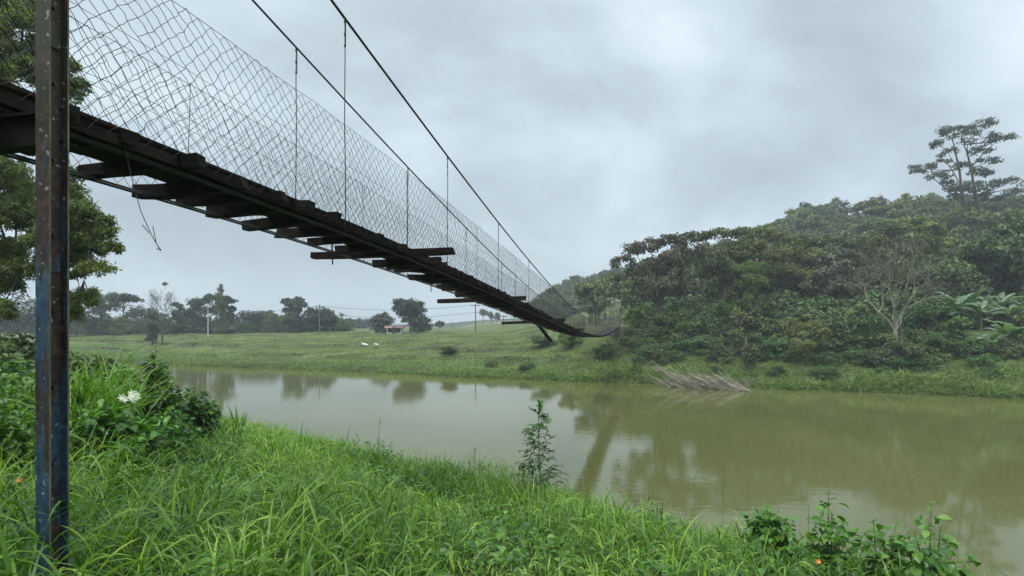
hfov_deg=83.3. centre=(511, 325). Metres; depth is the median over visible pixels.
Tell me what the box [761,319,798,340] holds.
bank shrub
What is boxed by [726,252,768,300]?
hillside tree
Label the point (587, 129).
sky
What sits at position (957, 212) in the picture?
hillside tree
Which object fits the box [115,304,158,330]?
meadow tree
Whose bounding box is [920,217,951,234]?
hillside tree
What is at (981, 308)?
banana plant
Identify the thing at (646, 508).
weed tuft
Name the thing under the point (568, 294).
ridge tree
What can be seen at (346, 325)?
meadow bush
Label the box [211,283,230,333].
conifer
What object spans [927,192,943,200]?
hillside tree
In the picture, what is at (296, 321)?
meadow tree
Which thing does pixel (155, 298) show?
dead tree
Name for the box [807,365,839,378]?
bank shrub
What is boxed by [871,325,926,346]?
bank shrub
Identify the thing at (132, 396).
white flower
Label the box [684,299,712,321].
bank shrub
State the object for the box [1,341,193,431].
elephant grass
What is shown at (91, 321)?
meadow bush
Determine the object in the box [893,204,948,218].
hillside tree
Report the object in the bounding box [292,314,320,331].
meadow bush
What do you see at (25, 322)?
meadow tree
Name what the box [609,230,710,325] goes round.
broadleaf tree
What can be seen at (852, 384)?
bank grass
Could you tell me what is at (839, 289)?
broadleaf tree
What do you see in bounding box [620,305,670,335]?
bank shrub
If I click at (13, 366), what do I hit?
riverside bush
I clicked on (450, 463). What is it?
weed tuft
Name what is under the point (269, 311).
meadow tree
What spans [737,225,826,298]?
broadleaf tree
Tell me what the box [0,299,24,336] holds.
meadow tree
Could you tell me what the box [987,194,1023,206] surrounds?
hillside tree
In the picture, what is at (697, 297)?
bank shrub
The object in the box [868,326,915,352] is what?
bank shrub
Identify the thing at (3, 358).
riverside bush
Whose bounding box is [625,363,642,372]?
bank shrub
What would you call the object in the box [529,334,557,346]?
bank bush
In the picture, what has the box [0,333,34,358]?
riverside bush
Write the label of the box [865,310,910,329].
bank shrub
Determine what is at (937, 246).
broadleaf tree
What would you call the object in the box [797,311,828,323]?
bank shrub
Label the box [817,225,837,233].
hillside tree
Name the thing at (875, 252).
hillside tree
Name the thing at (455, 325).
hill
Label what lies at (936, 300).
bank shrub
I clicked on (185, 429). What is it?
leafy shrub
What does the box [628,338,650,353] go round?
bank shrub
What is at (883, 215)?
hillside tree
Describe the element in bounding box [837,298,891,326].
bank shrub
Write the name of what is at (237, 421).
strap leaf plant
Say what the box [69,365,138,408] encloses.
riverside bush
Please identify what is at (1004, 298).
banana plant
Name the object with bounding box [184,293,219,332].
meadow tree
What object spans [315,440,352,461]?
weed tuft
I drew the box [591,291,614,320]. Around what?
hillside tree
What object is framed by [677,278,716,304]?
hillside tree
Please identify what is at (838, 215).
hillside tree
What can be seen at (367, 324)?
distant tree
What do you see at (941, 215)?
hillside tree
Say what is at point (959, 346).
bank shrub
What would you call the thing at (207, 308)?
utility pole
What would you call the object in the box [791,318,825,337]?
bank shrub
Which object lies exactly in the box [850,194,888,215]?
hillside tree
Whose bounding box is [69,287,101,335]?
meadow tree
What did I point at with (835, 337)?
bank shrub
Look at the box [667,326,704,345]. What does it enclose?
bank shrub
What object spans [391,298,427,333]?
meadow tree
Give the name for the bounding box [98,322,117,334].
meadow bush
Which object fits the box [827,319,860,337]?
bank shrub
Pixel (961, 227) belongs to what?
hillside tree
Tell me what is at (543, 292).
ridge tree
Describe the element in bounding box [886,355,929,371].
bank shrub
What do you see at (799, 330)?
tree
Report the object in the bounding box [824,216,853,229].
hillside tree
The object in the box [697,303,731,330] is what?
bank shrub
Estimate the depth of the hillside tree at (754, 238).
156.56 m
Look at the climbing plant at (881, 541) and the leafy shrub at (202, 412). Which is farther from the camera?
the leafy shrub at (202, 412)
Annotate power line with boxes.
[324,305,468,309]
[326,312,474,317]
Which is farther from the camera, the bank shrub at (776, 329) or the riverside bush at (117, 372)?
the bank shrub at (776, 329)
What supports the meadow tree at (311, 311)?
on the ground at (489, 330)
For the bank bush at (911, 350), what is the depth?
50.75 m
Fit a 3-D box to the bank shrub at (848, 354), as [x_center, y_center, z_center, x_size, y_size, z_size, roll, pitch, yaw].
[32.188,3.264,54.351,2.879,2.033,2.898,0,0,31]
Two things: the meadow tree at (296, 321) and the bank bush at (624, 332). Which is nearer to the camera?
the bank bush at (624, 332)
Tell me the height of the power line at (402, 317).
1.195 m
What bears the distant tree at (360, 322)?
on the ground at (489, 330)
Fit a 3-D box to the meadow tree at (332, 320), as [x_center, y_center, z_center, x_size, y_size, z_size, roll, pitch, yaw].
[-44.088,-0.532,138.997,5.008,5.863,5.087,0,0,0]
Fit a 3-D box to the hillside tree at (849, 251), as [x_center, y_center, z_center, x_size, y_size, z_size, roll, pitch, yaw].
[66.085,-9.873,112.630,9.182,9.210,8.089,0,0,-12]
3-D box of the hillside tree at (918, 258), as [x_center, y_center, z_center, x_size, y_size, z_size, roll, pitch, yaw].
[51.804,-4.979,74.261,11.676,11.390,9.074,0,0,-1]
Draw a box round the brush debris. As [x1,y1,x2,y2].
[660,376,748,388]
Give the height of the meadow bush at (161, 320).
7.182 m
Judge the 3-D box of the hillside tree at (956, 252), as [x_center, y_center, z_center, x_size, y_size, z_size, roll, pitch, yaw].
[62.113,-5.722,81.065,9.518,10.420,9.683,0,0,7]
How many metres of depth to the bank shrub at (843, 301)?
70.02 m
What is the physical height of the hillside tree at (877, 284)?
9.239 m
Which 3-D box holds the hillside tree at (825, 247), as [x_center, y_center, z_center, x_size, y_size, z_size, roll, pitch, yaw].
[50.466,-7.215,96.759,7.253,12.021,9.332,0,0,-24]
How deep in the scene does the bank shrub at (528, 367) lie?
62.44 m
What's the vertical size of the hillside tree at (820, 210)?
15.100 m
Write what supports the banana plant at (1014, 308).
on the ground at (489, 330)
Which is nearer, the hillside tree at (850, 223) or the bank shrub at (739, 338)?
the bank shrub at (739, 338)
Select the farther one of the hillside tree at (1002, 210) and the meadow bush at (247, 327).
the meadow bush at (247, 327)
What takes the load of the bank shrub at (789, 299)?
on the ground at (489, 330)
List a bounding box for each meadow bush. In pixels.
[78,316,96,334]
[84,316,114,334]
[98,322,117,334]
[105,316,135,334]
[132,318,152,334]
[143,314,173,334]
[172,318,195,333]
[234,321,247,332]
[238,322,259,332]
[261,312,289,331]
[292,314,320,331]
[337,317,355,330]
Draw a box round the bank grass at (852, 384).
[69,323,1023,397]
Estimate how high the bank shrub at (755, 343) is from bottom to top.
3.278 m
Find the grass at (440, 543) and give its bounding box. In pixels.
[17,445,849,575]
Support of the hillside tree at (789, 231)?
on the ground at (489, 330)
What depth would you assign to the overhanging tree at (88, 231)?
16.30 m
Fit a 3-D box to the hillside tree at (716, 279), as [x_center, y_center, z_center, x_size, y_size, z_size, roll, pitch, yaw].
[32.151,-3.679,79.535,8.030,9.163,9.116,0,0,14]
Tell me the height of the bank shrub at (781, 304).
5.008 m
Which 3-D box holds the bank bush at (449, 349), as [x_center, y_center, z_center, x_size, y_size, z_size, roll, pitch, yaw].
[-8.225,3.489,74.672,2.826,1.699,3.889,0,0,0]
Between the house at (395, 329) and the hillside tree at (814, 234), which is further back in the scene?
the hillside tree at (814, 234)
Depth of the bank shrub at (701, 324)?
63.35 m
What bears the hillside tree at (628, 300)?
on the ground at (489, 330)
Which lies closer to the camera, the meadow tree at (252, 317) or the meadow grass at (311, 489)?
the meadow grass at (311, 489)
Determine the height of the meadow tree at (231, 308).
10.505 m
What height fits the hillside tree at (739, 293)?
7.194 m
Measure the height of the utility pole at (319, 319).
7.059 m
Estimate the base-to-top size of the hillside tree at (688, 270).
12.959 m
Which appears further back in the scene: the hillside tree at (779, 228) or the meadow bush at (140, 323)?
the hillside tree at (779, 228)
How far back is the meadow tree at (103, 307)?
144.58 m
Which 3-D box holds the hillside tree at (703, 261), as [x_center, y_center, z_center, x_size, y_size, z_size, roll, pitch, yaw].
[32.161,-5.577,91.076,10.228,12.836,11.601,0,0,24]
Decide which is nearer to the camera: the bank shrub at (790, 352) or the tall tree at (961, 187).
the bank shrub at (790, 352)
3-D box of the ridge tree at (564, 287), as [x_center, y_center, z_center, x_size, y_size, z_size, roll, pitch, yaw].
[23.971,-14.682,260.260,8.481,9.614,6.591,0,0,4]
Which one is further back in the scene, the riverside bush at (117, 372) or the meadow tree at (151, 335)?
the meadow tree at (151, 335)
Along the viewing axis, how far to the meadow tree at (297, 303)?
140.69 m
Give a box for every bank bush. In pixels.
[439,346,458,353]
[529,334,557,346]
[557,333,583,347]
[590,340,612,358]
[620,325,640,338]
[741,342,756,369]
[860,346,894,364]
[899,345,936,364]
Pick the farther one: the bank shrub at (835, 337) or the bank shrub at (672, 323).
the bank shrub at (672, 323)
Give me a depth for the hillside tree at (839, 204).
188.94 m
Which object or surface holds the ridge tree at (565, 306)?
on the ground at (489, 330)
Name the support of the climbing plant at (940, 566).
on the ground at (489, 330)
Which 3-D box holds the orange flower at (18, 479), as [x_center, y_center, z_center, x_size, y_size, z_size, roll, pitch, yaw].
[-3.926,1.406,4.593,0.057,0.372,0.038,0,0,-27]
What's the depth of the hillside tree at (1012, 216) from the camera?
92.52 m
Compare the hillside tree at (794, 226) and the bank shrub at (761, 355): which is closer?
the bank shrub at (761, 355)
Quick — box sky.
[0,0,1023,323]
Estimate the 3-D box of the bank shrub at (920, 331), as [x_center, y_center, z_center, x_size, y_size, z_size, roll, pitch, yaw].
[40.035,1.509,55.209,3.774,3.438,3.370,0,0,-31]
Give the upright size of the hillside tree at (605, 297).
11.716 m
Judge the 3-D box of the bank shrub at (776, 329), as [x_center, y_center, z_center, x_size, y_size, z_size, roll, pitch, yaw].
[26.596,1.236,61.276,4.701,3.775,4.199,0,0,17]
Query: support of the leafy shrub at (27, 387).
on the ground at (489, 330)
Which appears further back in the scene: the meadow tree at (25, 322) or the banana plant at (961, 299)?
the meadow tree at (25, 322)
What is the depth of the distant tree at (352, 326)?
259.24 m
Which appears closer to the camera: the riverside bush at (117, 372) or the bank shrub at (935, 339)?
the riverside bush at (117, 372)
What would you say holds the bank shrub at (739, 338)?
on the ground at (489, 330)
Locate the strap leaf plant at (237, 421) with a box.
[226,403,253,442]
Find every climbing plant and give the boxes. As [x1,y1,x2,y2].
[737,505,802,574]
[790,490,868,575]
[850,518,925,575]
[892,501,981,575]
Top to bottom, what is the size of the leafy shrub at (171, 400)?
2.164 m
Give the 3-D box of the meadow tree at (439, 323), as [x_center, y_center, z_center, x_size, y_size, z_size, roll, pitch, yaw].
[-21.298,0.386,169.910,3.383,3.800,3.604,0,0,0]
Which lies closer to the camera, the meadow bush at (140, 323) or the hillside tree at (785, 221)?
the meadow bush at (140, 323)
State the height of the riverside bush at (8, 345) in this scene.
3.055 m
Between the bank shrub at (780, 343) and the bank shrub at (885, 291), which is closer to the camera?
the bank shrub at (780, 343)
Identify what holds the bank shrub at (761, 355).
on the ground at (489, 330)
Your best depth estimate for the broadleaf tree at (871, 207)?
148.74 m
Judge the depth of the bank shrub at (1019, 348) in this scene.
51.34 m
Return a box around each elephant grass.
[0,433,125,545]
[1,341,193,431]
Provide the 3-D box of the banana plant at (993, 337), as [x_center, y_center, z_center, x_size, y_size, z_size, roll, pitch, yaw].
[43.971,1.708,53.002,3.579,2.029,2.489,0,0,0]
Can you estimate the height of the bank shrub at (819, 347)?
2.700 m
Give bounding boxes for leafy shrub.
[0,357,91,439]
[0,369,34,486]
[87,352,145,424]
[127,346,189,436]
[137,404,201,469]
[175,382,222,447]
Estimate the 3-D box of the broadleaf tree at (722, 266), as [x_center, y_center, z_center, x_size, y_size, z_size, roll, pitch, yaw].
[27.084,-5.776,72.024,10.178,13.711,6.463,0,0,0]
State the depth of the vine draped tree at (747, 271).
63.41 m
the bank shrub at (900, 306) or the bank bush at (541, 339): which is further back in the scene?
the bank bush at (541, 339)
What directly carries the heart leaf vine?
on the ground at (489, 330)
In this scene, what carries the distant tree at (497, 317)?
on the ground at (489, 330)
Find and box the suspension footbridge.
[0,0,622,575]
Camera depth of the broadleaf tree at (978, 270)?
71.93 m
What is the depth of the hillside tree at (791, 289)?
92.15 m
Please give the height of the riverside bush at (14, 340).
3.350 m
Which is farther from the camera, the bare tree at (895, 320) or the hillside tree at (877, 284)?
the hillside tree at (877, 284)
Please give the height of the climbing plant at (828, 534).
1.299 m
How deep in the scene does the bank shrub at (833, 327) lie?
56.73 m
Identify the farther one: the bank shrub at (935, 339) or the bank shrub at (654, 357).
the bank shrub at (654, 357)
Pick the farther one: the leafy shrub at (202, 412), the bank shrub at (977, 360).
the bank shrub at (977, 360)
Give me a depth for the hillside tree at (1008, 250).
68.10 m
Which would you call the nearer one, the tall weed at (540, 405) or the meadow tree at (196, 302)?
the tall weed at (540, 405)
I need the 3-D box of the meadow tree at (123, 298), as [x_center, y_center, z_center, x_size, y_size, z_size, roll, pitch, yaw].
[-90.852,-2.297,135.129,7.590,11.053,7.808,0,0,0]
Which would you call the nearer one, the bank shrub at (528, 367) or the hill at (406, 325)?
the bank shrub at (528, 367)
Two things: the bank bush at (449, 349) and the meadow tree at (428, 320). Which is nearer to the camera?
the bank bush at (449, 349)
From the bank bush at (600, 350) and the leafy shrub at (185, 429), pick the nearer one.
the leafy shrub at (185, 429)
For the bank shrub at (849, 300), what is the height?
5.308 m
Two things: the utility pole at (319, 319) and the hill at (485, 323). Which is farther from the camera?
the hill at (485, 323)
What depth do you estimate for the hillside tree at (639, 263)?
131.88 m
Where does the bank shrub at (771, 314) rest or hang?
on the ground at (489, 330)
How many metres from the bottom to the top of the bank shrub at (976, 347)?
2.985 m
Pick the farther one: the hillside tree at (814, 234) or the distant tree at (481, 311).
the distant tree at (481, 311)
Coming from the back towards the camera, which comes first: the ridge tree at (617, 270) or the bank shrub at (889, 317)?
the ridge tree at (617, 270)
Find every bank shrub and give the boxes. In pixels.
[484,360,497,367]
[517,363,535,372]
[617,326,645,345]
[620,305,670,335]
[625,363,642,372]
[628,301,674,325]
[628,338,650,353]
[629,345,659,365]
[637,325,672,344]
[640,338,665,353]
[641,297,686,311]
[644,309,684,324]
[645,309,694,332]
[645,348,668,365]
[660,341,691,355]
[664,349,687,361]
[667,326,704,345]
[675,315,719,337]
[678,336,710,353]
[680,289,711,313]
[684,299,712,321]
[692,334,729,354]
[693,314,726,336]
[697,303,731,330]
[702,343,735,363]
[707,299,757,330]
[710,362,724,371]
[713,327,750,352]
[726,299,763,319]
[727,299,784,332]
[740,343,771,360]
[742,319,783,342]
[743,300,788,321]
[745,331,778,352]
[756,291,810,314]
[760,308,801,328]
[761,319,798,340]
[762,337,805,358]
[767,364,787,376]
[776,305,826,328]
[778,295,844,314]
[781,344,812,362]
[782,293,809,306]
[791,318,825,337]
[795,315,860,348]
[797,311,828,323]
[802,337,832,354]
[804,293,854,309]
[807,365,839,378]
[809,351,843,367]
[822,367,838,379]
[825,298,865,311]
[825,307,856,325]
[825,332,868,352]
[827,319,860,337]
[836,306,852,315]
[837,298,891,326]
[838,349,866,363]
[839,341,867,352]
[849,289,908,317]
[849,315,904,347]
[859,350,893,367]
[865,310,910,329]
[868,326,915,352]
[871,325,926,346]
[872,366,895,375]
[874,287,932,328]
[878,287,919,302]
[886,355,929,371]
[887,288,953,298]
[890,312,945,328]
[902,300,975,339]
[903,352,943,368]
[907,331,954,358]
[912,323,951,346]
[917,295,978,329]
[932,339,974,358]
[952,279,1018,326]
[956,337,1008,360]
[965,354,1000,369]
[979,368,1004,379]
[985,336,1023,358]
[988,301,1023,327]
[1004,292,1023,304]
[1009,337,1023,355]
[1010,305,1023,327]
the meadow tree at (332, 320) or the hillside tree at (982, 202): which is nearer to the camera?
the meadow tree at (332, 320)
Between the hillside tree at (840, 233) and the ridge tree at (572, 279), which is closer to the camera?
the hillside tree at (840, 233)
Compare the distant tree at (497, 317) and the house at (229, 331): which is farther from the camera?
the distant tree at (497, 317)
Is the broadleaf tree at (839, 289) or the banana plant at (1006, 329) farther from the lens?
the broadleaf tree at (839, 289)
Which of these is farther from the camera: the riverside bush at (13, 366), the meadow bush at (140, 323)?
the meadow bush at (140, 323)
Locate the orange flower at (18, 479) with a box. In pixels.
[16,478,24,520]
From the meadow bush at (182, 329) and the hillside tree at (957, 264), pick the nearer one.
the hillside tree at (957, 264)
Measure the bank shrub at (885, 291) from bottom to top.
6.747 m
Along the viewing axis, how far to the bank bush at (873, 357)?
52.04 m
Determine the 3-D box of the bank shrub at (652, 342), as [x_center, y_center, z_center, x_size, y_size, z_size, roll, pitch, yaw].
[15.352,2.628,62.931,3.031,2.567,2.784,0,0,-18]
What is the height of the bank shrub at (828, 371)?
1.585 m
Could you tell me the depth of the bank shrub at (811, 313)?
62.45 m
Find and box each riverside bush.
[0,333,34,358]
[0,342,16,355]
[0,344,99,379]
[0,358,34,407]
[1,336,82,363]
[13,336,122,371]
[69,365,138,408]
[97,367,144,379]
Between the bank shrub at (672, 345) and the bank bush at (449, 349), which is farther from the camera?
the bank bush at (449, 349)
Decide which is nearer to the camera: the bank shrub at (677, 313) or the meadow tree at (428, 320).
the bank shrub at (677, 313)
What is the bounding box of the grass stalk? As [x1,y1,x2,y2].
[806,502,809,542]
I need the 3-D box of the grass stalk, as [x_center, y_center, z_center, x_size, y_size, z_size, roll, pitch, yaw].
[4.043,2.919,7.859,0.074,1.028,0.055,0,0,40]
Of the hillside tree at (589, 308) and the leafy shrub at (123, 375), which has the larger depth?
the hillside tree at (589, 308)
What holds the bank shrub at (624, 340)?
on the ground at (489, 330)
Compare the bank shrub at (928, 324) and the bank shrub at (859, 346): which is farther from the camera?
the bank shrub at (928, 324)
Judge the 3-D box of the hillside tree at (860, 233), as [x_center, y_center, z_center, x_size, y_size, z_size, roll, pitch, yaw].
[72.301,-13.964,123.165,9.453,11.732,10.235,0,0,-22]
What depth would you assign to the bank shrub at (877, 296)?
64.11 m
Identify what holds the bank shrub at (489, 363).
on the ground at (489, 330)
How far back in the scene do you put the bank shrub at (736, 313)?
62.64 m
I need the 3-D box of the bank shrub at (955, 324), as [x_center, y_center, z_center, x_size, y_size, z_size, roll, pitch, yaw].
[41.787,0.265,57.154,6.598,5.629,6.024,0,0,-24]
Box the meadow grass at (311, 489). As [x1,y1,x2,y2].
[0,405,1008,575]
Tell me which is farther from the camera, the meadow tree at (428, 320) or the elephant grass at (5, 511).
the meadow tree at (428, 320)
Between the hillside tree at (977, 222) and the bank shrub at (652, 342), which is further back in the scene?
the hillside tree at (977, 222)
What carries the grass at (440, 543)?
on the ground at (489, 330)
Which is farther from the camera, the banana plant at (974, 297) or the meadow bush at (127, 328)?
the meadow bush at (127, 328)
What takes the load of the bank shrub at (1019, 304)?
on the ground at (489, 330)
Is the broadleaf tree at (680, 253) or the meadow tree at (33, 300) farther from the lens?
the meadow tree at (33, 300)
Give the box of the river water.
[90,360,1023,575]
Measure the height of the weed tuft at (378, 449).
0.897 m
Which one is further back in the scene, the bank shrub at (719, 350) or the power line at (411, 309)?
the power line at (411, 309)
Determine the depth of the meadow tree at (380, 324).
130.72 m
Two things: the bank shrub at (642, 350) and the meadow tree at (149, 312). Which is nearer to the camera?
the bank shrub at (642, 350)
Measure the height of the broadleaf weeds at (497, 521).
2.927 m
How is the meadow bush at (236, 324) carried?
on the ground at (489, 330)
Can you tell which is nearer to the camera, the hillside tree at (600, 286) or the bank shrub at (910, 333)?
the bank shrub at (910, 333)
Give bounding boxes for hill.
[19,313,411,326]
[431,318,522,327]
[465,321,508,326]
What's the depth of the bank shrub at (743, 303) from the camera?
72.41 m
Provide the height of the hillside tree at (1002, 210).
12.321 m
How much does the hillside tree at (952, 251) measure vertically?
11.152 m
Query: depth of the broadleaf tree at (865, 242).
83.48 m
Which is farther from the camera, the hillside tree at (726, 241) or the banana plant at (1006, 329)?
the hillside tree at (726, 241)
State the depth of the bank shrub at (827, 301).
67.67 m
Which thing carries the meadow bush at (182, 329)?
on the ground at (489, 330)
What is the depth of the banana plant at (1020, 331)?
53.85 m
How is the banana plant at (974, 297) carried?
on the ground at (489, 330)
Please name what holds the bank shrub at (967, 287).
on the ground at (489, 330)
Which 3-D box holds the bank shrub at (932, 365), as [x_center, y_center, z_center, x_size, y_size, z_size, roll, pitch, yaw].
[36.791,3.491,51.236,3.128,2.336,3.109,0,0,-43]
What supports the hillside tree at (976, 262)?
on the ground at (489, 330)
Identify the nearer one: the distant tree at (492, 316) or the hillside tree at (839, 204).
the hillside tree at (839, 204)
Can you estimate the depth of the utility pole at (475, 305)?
121.89 m
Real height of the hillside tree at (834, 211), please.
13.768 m
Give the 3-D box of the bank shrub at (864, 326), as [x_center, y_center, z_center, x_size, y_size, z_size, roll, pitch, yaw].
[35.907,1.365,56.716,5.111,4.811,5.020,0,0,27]
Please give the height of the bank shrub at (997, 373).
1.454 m
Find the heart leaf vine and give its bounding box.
[69,399,180,491]
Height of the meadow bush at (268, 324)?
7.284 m
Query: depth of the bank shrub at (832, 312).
62.88 m
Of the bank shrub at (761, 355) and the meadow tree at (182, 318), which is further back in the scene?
the meadow tree at (182, 318)
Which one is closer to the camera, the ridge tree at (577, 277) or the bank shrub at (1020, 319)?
the bank shrub at (1020, 319)
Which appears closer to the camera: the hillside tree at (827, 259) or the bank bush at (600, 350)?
the bank bush at (600, 350)
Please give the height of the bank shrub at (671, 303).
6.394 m
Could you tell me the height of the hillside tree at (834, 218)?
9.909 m
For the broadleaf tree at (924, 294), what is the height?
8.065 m
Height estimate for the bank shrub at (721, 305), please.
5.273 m
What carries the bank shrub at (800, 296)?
on the ground at (489, 330)
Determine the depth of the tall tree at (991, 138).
119.11 m
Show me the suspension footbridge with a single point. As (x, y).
(48, 126)
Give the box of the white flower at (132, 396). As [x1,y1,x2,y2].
[118,389,140,463]
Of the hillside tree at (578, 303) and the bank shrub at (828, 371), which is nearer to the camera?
the bank shrub at (828, 371)
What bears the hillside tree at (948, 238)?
on the ground at (489, 330)
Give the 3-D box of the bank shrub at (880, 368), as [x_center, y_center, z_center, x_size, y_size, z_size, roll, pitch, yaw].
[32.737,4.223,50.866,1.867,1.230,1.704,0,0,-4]
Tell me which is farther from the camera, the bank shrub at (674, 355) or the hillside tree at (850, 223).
the hillside tree at (850, 223)
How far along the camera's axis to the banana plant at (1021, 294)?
64.57 m
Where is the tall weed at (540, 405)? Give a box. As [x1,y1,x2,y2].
[515,398,569,499]
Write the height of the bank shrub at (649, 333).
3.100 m
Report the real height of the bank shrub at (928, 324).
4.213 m
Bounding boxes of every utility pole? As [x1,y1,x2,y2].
[204,306,211,337]
[319,305,319,334]
[471,303,479,332]
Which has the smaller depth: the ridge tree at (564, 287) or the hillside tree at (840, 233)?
the hillside tree at (840, 233)
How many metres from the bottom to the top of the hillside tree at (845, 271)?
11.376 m
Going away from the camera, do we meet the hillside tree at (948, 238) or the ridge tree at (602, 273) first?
the hillside tree at (948, 238)
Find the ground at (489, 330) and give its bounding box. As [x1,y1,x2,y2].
[1,240,1023,575]
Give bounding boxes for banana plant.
[931,292,993,315]
[936,304,971,320]
[939,288,996,325]
[955,296,1012,330]
[974,333,1002,351]
[979,292,1023,306]
[979,319,1023,337]
[987,303,1023,325]
[995,321,1023,342]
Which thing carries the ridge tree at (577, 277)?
on the hill
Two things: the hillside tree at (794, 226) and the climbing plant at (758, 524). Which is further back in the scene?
the hillside tree at (794, 226)
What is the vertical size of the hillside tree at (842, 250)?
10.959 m
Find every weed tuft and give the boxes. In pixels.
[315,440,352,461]
[353,436,406,470]
[420,457,459,494]
[627,497,671,539]
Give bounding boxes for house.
[187,326,218,333]
[213,327,235,333]
[384,326,404,333]
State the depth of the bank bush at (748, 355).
53.98 m
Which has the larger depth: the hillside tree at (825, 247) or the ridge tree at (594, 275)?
the ridge tree at (594, 275)
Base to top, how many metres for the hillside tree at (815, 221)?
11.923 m
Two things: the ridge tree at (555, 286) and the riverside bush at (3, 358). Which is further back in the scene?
the ridge tree at (555, 286)
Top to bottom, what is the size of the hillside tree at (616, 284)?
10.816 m
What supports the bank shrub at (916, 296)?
on the ground at (489, 330)
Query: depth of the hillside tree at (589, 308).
121.41 m
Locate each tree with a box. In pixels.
[0,0,125,323]
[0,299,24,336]
[2,294,34,336]
[20,298,69,333]
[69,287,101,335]
[83,292,122,334]
[102,292,144,335]
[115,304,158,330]
[139,311,166,329]
[144,312,159,345]
[147,285,180,344]
[166,302,194,333]
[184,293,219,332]
[215,294,238,327]
[233,310,266,330]
[258,309,281,329]
[267,312,305,331]
[280,296,307,313]
[298,306,336,331]
[318,312,340,331]
[345,318,354,328]
[354,318,365,327]
[363,318,373,327]
[368,311,395,332]
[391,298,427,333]
[409,316,427,332]
[423,317,432,331]
[434,320,444,330]
[479,309,488,323]
[488,311,494,323]
[494,312,499,323]
[540,291,554,297]
[549,309,568,316]
[551,279,573,293]
[552,289,573,300]
[552,297,571,309]
[558,282,572,292]
[562,275,577,283]
[567,297,580,305]
[572,278,620,322]
[572,294,610,321]
[574,275,583,282]
[576,297,608,321]
[578,276,591,282]
[590,273,600,278]
[590,277,605,318]
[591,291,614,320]
[594,272,647,322]
[598,270,609,276]
[605,268,623,273]
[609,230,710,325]
[618,277,665,308]
[634,258,650,276]
[650,263,695,296]
[659,250,696,297]
[659,275,691,299]
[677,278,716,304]
[687,256,739,303]
[688,226,767,301]
[712,252,772,299]
[715,267,774,292]
[718,239,733,246]
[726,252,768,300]
[732,259,775,332]
[732,280,772,298]
[736,256,792,298]
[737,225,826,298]
[738,224,770,241]
[764,228,807,251]
[765,216,808,229]
[767,242,823,296]
[769,222,800,235]
[771,246,840,300]
[781,219,816,236]
[783,206,821,228]
[783,317,832,361]
[795,201,831,220]
[795,246,839,295]
[797,222,909,282]
[798,259,880,311]
[801,213,831,233]
[808,232,823,237]
[813,206,839,217]
[816,243,858,276]
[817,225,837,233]
[818,197,853,217]
[824,213,849,228]
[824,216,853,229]
[825,249,871,284]
[828,214,860,221]
[829,230,870,278]
[832,232,876,249]
[836,222,859,231]
[842,231,955,358]
[845,250,862,283]
[846,217,889,232]
[848,214,879,223]
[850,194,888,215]
[852,199,891,218]
[852,249,898,269]
[852,274,910,295]
[865,241,960,295]
[872,216,958,250]
[873,205,892,220]
[884,193,932,218]
[885,216,967,257]
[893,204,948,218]
[896,256,990,298]
[901,246,960,255]
[907,124,981,225]
[912,263,983,301]
[915,198,960,213]
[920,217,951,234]
[926,212,952,219]
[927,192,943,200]
[944,205,992,233]
[946,249,969,297]
[949,206,1022,242]
[951,212,1005,232]
[952,222,1023,294]
[955,116,1023,212]
[961,250,1002,295]
[963,253,1012,296]
[965,197,991,206]
[972,208,1023,242]
[986,203,1023,213]
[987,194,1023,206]
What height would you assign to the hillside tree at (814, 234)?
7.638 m
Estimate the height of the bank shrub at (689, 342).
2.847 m
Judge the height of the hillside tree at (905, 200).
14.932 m
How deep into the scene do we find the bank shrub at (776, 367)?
52.56 m
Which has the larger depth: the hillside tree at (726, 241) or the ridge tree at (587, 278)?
the ridge tree at (587, 278)
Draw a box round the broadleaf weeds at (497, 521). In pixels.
[0,421,873,575]
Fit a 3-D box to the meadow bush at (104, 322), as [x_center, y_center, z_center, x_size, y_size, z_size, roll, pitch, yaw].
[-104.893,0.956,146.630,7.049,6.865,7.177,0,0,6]
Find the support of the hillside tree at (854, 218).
on the ground at (489, 330)
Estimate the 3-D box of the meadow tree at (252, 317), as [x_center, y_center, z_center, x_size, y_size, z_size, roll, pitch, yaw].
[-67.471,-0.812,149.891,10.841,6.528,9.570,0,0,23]
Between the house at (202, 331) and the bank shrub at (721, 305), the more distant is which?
the house at (202, 331)
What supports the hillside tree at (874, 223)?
on the ground at (489, 330)
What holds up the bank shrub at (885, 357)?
on the ground at (489, 330)
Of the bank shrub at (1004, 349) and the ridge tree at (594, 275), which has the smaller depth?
the bank shrub at (1004, 349)
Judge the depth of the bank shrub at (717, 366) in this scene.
55.06 m
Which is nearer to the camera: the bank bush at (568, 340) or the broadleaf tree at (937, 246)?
the bank bush at (568, 340)
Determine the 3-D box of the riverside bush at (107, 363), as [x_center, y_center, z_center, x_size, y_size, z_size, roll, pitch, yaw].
[-12.774,1.972,16.118,3.500,3.319,3.126,0,0,-42]
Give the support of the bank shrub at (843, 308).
on the ground at (489, 330)
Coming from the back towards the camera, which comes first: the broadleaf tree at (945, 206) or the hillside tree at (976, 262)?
the broadleaf tree at (945, 206)
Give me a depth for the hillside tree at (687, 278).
111.32 m
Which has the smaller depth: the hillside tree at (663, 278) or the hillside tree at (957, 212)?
the hillside tree at (663, 278)

